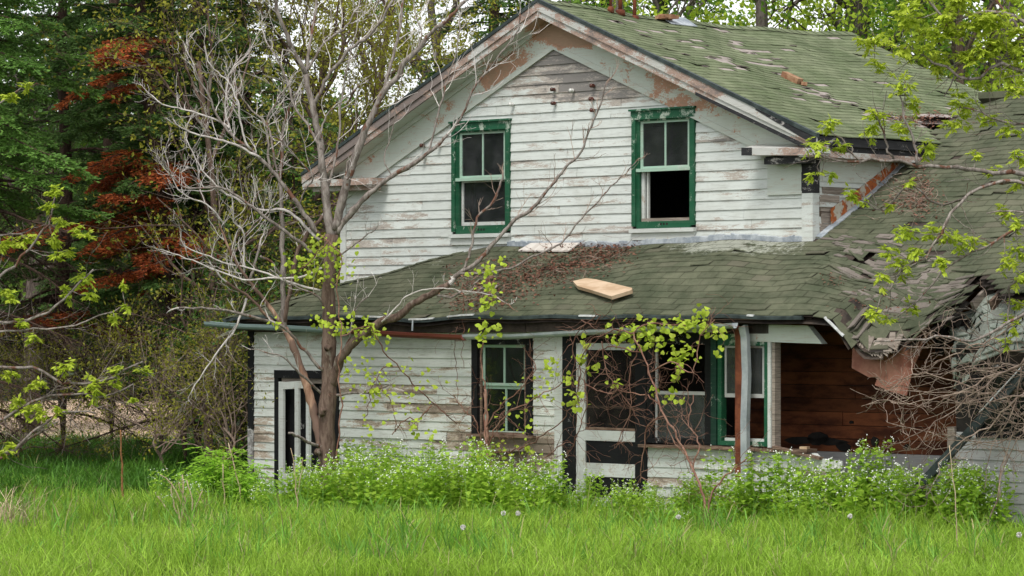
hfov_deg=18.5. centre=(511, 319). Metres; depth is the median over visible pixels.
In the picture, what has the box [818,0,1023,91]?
maple tree
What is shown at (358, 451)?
flowering weed
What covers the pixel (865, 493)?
flowering weed
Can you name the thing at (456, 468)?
flowering weed
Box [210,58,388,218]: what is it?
tree
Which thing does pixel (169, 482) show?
dead stalk
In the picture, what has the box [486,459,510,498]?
flowering weed
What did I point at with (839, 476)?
flowering weed
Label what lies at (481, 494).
flowering weed
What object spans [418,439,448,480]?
flowering weed
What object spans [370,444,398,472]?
flowering weed
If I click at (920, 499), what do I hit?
flowering weed
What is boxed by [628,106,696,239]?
window
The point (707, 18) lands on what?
maple tree
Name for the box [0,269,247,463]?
brush shrub
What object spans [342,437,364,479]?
flowering weed
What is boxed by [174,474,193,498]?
flowering weed
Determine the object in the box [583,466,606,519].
flowering weed
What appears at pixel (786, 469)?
flowering weed
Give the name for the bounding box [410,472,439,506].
flowering weed
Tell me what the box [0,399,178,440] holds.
field
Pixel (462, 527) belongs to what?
dandelion
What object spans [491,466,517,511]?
flowering weed
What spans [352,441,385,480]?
flowering weed
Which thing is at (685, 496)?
flowering weed
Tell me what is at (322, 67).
cherry tree
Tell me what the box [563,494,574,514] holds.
flowering weed
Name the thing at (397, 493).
flowering weed
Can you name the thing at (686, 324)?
grape vine
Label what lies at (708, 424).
window
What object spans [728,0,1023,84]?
maple tree
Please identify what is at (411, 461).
flowering weed
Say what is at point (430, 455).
flowering weed
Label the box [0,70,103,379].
tree
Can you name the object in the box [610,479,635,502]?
flowering weed
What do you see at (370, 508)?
burdock
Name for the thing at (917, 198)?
fallen twigs
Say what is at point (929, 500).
flowering weed
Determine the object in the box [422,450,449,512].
flowering weed
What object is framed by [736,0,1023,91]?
maple tree
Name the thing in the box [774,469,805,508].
flowering weed
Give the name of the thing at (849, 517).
dandelion
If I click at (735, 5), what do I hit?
sky
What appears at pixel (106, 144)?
fir tree
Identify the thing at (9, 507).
dry grass
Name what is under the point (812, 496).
flowering weed
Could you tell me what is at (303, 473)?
flowering weed
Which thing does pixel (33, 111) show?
linden tree
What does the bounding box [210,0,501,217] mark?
cherry tree
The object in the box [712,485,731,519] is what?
flowering weed
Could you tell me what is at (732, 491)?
flowering weed
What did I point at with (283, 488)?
flowering weed
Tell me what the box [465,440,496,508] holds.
flowering weed
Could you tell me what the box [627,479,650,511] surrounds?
flowering weed
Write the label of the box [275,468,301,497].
flowering weed
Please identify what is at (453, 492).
flowering weed
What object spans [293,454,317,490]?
flowering weed
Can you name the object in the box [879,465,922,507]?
flowering weed
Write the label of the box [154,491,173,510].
flowering weed
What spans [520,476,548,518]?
flowering weed
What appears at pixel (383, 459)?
flowering weed
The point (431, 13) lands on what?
maple tree
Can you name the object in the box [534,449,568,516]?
flowering weed
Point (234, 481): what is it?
dead stalk
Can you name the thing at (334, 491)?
flowering weed
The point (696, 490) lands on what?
flowering weed
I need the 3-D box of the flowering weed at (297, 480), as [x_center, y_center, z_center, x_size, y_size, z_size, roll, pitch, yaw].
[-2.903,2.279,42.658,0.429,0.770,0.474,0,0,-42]
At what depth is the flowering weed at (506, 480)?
41.90 m
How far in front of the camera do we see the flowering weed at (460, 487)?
42.68 m
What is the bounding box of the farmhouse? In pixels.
[203,0,1023,527]
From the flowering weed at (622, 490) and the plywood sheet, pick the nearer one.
the flowering weed at (622, 490)
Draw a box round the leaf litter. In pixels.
[427,104,960,318]
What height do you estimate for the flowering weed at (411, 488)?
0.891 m
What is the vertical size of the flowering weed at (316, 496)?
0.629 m
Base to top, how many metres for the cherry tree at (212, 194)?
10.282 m
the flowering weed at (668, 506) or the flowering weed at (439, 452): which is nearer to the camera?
the flowering weed at (668, 506)
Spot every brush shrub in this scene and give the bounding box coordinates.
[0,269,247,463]
[0,296,141,461]
[99,262,338,469]
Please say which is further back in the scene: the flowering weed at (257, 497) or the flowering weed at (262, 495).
the flowering weed at (262, 495)
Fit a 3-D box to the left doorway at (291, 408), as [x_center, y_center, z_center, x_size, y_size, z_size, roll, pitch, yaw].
[-3.067,1.670,46.040,1.360,1.860,0.415,0,0,43]
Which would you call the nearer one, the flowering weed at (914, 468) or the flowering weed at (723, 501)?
the flowering weed at (914, 468)
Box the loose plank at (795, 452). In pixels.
[772,446,823,459]
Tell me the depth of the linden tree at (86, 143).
73.97 m
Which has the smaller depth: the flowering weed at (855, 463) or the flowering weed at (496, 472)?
the flowering weed at (855, 463)
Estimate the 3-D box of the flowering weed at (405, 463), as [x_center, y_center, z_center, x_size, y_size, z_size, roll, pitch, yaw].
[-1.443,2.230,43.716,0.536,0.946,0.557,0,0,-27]
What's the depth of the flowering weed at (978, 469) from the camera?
37.56 m
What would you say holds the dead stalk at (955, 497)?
on the ground at (283, 495)
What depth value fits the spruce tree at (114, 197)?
51.70 m
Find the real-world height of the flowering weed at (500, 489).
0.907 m
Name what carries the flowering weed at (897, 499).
on the ground at (283, 495)
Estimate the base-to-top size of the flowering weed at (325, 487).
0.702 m
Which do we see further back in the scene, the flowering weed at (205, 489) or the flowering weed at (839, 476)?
the flowering weed at (205, 489)
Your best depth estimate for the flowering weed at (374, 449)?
44.65 m
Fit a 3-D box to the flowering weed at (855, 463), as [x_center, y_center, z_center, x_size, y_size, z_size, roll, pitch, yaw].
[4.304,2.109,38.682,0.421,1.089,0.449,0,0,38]
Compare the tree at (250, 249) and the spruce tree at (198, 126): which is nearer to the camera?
the spruce tree at (198, 126)
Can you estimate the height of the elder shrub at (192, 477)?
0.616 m
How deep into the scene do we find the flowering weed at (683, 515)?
39.20 m
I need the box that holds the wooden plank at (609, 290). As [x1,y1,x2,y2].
[573,278,632,299]
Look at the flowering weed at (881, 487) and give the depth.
38.05 m
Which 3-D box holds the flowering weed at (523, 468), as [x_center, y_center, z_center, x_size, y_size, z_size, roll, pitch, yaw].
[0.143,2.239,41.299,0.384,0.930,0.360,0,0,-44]
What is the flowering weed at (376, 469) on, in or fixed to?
on the ground at (283, 495)
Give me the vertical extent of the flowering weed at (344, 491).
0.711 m
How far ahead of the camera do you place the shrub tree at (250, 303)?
49.31 m
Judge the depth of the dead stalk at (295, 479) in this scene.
39.86 m
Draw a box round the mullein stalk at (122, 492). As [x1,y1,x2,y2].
[120,430,123,503]
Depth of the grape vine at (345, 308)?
43.59 m
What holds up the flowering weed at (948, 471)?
on the ground at (283, 495)
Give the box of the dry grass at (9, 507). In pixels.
[0,478,66,533]
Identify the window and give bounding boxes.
[448,118,511,244]
[466,338,535,450]
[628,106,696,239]
[647,334,717,444]
[718,334,767,446]
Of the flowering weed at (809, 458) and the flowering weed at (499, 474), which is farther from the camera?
the flowering weed at (499, 474)
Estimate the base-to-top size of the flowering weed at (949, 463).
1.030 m
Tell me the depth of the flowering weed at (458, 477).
43.31 m
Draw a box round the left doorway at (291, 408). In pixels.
[274,370,339,495]
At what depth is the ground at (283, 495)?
39.43 m
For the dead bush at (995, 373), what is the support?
on the ground at (283, 495)
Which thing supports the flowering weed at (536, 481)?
on the ground at (283, 495)
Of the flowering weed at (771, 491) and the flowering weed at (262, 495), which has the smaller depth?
the flowering weed at (771, 491)
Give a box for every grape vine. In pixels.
[267,233,458,462]
[434,333,598,481]
[435,256,517,466]
[529,294,770,520]
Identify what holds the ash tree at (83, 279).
on the ground at (283, 495)
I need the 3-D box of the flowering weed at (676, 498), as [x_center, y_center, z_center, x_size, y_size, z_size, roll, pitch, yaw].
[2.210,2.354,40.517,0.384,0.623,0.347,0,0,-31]
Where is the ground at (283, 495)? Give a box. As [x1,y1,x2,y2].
[0,355,1021,575]
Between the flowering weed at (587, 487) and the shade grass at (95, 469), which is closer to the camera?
the flowering weed at (587, 487)
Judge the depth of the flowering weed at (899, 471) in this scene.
37.76 m
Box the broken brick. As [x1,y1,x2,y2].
[781,71,806,85]
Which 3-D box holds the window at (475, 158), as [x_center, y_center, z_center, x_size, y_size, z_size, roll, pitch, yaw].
[-0.413,-2.003,45.807,1.220,1.806,0.235,0,0,43]
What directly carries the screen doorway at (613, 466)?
in the farmhouse
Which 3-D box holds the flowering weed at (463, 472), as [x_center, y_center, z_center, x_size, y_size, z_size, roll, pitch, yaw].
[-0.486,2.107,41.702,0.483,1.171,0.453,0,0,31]
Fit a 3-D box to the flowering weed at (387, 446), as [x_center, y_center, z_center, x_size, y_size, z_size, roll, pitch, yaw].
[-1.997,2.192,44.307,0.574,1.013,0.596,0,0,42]
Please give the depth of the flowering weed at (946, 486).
37.48 m
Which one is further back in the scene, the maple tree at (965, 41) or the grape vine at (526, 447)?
the maple tree at (965, 41)
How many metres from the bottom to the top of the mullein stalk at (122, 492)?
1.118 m
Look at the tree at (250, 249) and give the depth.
102.86 m
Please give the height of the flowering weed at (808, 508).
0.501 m
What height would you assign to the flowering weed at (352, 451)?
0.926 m
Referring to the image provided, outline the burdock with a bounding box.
[355,503,389,520]
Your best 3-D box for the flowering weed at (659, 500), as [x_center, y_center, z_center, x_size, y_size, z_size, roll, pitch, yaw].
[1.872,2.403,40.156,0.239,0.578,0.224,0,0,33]
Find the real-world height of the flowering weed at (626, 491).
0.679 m
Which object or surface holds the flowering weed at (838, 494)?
on the ground at (283, 495)
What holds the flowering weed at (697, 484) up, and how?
on the ground at (283, 495)
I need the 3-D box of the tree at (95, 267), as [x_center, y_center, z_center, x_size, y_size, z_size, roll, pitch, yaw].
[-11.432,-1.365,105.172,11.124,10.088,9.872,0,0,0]
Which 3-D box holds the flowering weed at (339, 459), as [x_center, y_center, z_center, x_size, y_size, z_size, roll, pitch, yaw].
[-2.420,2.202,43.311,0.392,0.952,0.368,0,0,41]
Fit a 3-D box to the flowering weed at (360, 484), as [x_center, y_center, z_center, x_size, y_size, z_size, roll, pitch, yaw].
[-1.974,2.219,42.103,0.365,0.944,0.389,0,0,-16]
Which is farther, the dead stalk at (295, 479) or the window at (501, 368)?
the window at (501, 368)
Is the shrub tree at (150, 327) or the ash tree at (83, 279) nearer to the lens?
the ash tree at (83, 279)
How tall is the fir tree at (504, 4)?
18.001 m
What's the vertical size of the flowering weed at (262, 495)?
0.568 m
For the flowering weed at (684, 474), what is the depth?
40.59 m
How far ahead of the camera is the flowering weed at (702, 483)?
40.32 m
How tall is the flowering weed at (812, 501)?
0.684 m
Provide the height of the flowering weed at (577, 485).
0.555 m
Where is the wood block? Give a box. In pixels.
[799,446,809,448]
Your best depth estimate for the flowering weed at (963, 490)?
37.18 m
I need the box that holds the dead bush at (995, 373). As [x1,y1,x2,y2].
[850,281,1023,525]
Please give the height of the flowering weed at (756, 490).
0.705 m
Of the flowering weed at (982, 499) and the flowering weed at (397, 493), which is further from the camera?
the flowering weed at (397, 493)
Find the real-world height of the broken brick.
0.221 m
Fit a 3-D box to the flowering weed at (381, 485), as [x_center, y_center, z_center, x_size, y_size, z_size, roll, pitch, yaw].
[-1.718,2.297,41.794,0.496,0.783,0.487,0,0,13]
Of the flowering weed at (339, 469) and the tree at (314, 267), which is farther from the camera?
the tree at (314, 267)
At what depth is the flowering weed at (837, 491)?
38.86 m
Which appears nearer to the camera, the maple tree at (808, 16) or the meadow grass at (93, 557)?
the meadow grass at (93, 557)
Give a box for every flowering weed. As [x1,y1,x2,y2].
[148,468,171,502]
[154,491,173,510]
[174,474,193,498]
[182,480,203,512]
[195,485,209,511]
[247,482,270,517]
[249,481,266,507]
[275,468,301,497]
[278,466,296,502]
[284,462,312,507]
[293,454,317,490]
[297,469,320,498]
[298,466,325,497]
[305,463,339,505]
[308,471,321,507]
[309,464,330,506]
[312,454,349,509]
[325,447,348,498]
[326,453,359,505]
[337,465,362,507]
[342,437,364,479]
[342,440,366,487]
[344,446,369,499]
[345,454,383,507]
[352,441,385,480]
[352,451,375,505]
[353,440,393,494]
[363,463,398,509]
[365,446,388,501]
[369,436,398,472]
[369,445,401,493]
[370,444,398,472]
[380,437,411,504]
[384,458,414,509]
[385,461,416,510]
[390,447,423,496]
[391,453,423,512]
[401,464,430,499]
[403,454,419,484]
[404,446,453,511]
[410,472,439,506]
[417,440,448,495]
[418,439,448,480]
[421,446,453,490]
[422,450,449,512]
[423,462,453,511]
[425,446,466,506]
[428,465,460,512]
[439,452,464,503]
[445,459,476,500]
[445,463,467,508]
[448,470,467,505]
[457,436,490,509]
[459,453,479,513]
[463,455,498,513]
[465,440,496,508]
[472,452,521,515]
[475,456,508,501]
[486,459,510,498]
[491,450,519,498]
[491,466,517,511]
[493,459,534,519]
[502,464,528,510]
[508,457,536,510]
[517,462,551,502]
[519,452,543,513]
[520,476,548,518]
[533,468,557,502]
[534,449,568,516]
[540,459,570,515]
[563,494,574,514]
[564,485,584,507]
[565,498,578,517]
[567,478,584,506]
[582,476,594,500]
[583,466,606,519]
[596,495,615,516]
[603,484,628,518]
[610,478,634,512]
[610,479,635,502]
[616,484,644,526]
[624,480,650,510]
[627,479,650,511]
[641,481,659,508]
[642,490,656,526]
[651,485,666,518]
[656,497,673,523]
[662,496,678,516]
[670,488,691,517]
[671,479,698,514]
[675,488,698,519]
[675,507,692,530]
[677,470,696,511]
[681,479,706,518]
[687,474,714,521]
[689,479,708,499]
[699,446,736,525]
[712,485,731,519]
[716,481,738,526]
[723,457,765,520]
[723,472,754,519]
[740,450,777,522]
[743,479,767,516]
[753,449,787,521]
[766,473,794,518]
[770,484,800,523]
[771,447,802,518]
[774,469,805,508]
[776,487,792,522]
[785,464,825,509]
[786,458,824,517]
[787,453,815,498]
[787,468,824,510]
[793,481,828,521]
[796,476,826,517]
[797,494,812,520]
[803,460,839,516]
[815,462,855,509]
[819,475,856,512]
[822,457,853,521]
[830,465,876,536]
[830,471,857,517]
[838,470,847,509]
[844,449,875,522]
[844,473,876,511]
[846,462,881,513]
[855,434,896,509]
[855,439,890,517]
[863,465,906,526]
[873,469,897,524]
[875,457,919,512]
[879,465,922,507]
[881,471,911,506]
[884,481,913,522]
[886,483,908,512]
[889,463,925,529]
[903,471,922,522]
[908,472,942,527]
[909,481,936,520]
[910,467,943,524]
[918,473,936,530]
[922,456,959,522]
[929,483,973,533]
[933,465,960,531]
[938,459,966,514]
[941,456,971,517]
[950,463,981,535]
[950,468,986,514]
[950,474,989,512]
[958,459,991,518]
[959,472,995,519]
[967,463,992,531]
[979,489,1012,528]
[989,463,1020,529]
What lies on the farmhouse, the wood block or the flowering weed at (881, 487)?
the wood block
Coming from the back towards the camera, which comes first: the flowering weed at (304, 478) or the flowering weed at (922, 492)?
the flowering weed at (304, 478)
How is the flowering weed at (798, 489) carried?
on the ground at (283, 495)
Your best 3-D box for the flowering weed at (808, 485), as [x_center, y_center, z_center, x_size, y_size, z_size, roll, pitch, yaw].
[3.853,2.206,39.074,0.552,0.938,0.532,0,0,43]
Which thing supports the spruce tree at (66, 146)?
on the ground at (283, 495)
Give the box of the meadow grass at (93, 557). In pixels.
[0,470,1023,575]
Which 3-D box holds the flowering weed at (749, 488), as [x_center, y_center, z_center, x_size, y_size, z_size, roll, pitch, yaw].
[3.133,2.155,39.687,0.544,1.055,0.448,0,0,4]
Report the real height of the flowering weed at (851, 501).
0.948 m
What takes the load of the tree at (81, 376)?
on the ground at (283, 495)
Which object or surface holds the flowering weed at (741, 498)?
on the ground at (283, 495)
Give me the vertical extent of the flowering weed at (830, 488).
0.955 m
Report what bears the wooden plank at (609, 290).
on the farmhouse
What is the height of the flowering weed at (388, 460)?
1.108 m
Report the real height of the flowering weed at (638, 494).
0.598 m
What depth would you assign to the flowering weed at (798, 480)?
39.22 m
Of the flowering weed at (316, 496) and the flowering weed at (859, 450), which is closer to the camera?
the flowering weed at (859, 450)
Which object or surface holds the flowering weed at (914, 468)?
on the ground at (283, 495)
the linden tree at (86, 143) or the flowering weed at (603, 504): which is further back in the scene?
the linden tree at (86, 143)
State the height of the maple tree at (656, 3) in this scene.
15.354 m
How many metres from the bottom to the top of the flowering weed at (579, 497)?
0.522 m
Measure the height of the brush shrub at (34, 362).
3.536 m
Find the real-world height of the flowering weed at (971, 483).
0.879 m
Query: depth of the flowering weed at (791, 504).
38.84 m
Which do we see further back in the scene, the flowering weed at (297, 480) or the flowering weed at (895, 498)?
the flowering weed at (297, 480)
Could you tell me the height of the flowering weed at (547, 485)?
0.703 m
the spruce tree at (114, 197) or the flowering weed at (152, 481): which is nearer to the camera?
the flowering weed at (152, 481)
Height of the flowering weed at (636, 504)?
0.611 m
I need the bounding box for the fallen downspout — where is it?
[913,366,1023,492]
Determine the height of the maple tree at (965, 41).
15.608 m
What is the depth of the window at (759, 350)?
40.65 m
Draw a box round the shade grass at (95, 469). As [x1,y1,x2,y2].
[0,428,267,505]
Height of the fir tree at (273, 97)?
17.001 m
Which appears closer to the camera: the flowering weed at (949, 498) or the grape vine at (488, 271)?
the flowering weed at (949, 498)
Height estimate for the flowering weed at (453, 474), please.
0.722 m
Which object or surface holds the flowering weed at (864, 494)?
on the ground at (283, 495)
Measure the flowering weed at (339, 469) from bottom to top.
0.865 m
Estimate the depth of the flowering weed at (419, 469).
41.62 m
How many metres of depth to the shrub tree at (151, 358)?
50.38 m
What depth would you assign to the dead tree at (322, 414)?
43.99 m
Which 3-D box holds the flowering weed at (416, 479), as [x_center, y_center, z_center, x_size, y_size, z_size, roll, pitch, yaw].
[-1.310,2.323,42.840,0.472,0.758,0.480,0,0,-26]
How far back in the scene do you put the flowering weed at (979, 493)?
37.36 m
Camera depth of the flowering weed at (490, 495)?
41.13 m
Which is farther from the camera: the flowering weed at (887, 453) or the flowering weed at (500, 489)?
the flowering weed at (500, 489)
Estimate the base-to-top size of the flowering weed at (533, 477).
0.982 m
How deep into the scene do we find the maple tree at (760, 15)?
72.08 m
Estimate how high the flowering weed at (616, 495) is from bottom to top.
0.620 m
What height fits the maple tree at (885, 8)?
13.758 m
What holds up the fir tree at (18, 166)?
on the ground at (283, 495)
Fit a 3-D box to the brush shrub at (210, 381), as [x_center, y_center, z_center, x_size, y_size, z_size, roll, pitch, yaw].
[-4.166,0.912,48.047,4.054,3.784,4.143,0,0,11]
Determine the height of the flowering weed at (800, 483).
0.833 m
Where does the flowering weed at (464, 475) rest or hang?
on the ground at (283, 495)
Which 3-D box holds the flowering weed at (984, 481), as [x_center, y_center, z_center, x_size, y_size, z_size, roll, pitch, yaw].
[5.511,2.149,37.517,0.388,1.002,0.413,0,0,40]
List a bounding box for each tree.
[0,0,114,461]
[0,0,166,453]
[0,0,216,436]
[0,0,222,432]
[0,0,363,428]
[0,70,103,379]
[0,80,188,468]
[0,113,133,391]
[0,284,136,394]
[3,336,92,389]
[5,127,90,308]
[11,0,367,463]
[11,194,232,398]
[26,0,298,461]
[79,0,309,455]
[86,254,227,445]
[119,275,274,454]
[123,131,338,392]
[132,0,647,492]
[143,0,343,449]
[151,210,335,424]
[162,0,526,292]
[197,129,339,380]
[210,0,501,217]
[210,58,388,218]
[214,110,339,453]
[220,218,339,354]
[318,0,512,214]
[348,0,713,102]
[409,0,530,81]
[499,0,755,25]
[582,0,755,25]
[624,0,954,68]
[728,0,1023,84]
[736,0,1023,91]
[784,0,1023,362]
[786,0,982,89]
[814,0,1023,90]
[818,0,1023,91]
[837,0,975,65]
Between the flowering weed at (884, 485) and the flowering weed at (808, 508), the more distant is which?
the flowering weed at (808, 508)
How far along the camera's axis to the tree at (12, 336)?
112.16 m
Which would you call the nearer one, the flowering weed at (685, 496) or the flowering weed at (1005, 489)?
the flowering weed at (1005, 489)
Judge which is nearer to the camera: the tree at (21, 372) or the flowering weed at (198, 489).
the flowering weed at (198, 489)
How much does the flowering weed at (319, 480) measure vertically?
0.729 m
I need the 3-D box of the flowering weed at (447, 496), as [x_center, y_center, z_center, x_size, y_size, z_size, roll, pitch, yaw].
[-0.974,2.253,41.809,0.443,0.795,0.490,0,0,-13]
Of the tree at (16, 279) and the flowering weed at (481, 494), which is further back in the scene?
the tree at (16, 279)
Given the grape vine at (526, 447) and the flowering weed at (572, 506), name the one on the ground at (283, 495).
the flowering weed at (572, 506)
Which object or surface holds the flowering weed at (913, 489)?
on the ground at (283, 495)
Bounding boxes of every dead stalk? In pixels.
[156,474,203,522]
[221,443,243,513]
[290,448,302,508]
[949,445,958,551]
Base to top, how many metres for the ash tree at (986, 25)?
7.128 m
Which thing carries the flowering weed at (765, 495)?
on the ground at (283, 495)
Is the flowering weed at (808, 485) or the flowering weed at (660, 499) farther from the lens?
the flowering weed at (660, 499)
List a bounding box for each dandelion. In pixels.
[460,525,465,544]
[847,514,852,545]
[1016,532,1021,567]
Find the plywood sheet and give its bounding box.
[518,243,578,251]
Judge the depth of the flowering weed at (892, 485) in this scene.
38.27 m
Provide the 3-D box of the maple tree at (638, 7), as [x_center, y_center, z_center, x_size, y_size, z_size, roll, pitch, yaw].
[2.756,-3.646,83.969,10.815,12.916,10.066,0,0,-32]
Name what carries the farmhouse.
on the ground at (283, 495)
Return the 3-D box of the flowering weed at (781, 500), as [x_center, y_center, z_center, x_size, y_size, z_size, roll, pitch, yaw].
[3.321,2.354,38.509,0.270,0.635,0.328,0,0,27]
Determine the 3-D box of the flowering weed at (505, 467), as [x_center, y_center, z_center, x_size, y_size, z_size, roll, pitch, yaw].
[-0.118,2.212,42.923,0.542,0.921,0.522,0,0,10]
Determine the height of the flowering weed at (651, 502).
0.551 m
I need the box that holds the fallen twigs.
[440,168,945,317]
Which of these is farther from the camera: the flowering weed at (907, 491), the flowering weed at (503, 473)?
the flowering weed at (503, 473)
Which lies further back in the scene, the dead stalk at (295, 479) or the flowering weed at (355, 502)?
the flowering weed at (355, 502)
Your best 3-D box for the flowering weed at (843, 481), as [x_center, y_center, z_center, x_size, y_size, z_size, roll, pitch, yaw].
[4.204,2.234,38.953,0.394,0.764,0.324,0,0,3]
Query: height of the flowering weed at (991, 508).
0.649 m
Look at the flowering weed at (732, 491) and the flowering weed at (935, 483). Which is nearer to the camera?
the flowering weed at (935, 483)
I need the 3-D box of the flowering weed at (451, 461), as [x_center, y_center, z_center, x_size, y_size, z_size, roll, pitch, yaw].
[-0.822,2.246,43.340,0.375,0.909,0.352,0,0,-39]
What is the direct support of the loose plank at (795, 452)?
on the farmhouse
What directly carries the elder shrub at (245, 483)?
on the ground at (283, 495)
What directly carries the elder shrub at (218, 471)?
on the ground at (283, 495)
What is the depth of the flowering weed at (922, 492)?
38.07 m
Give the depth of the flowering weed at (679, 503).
40.30 m
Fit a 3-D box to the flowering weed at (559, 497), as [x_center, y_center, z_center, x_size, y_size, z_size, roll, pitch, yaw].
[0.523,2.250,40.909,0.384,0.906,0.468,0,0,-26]
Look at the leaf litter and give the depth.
43.81 m
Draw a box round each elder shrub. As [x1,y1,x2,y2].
[165,469,219,495]
[170,442,250,503]
[207,457,285,508]
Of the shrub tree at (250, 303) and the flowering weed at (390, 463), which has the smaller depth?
the flowering weed at (390, 463)
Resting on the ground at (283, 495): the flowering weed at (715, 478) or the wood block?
the flowering weed at (715, 478)
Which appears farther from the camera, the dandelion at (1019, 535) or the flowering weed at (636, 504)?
the flowering weed at (636, 504)
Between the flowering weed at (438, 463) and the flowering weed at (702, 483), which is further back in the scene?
the flowering weed at (438, 463)
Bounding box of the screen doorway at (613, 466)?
[562,333,651,505]
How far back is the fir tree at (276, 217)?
52.89 m
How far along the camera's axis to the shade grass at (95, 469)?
49.27 m
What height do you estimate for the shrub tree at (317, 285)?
5.778 m
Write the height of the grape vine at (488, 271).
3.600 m
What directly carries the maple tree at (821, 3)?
on the ground at (283, 495)
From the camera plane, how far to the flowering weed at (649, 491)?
40.83 m
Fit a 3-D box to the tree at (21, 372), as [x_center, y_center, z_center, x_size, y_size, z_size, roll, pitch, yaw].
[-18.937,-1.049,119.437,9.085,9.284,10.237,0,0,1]
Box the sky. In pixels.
[0,0,1023,128]
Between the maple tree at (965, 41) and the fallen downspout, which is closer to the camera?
the fallen downspout

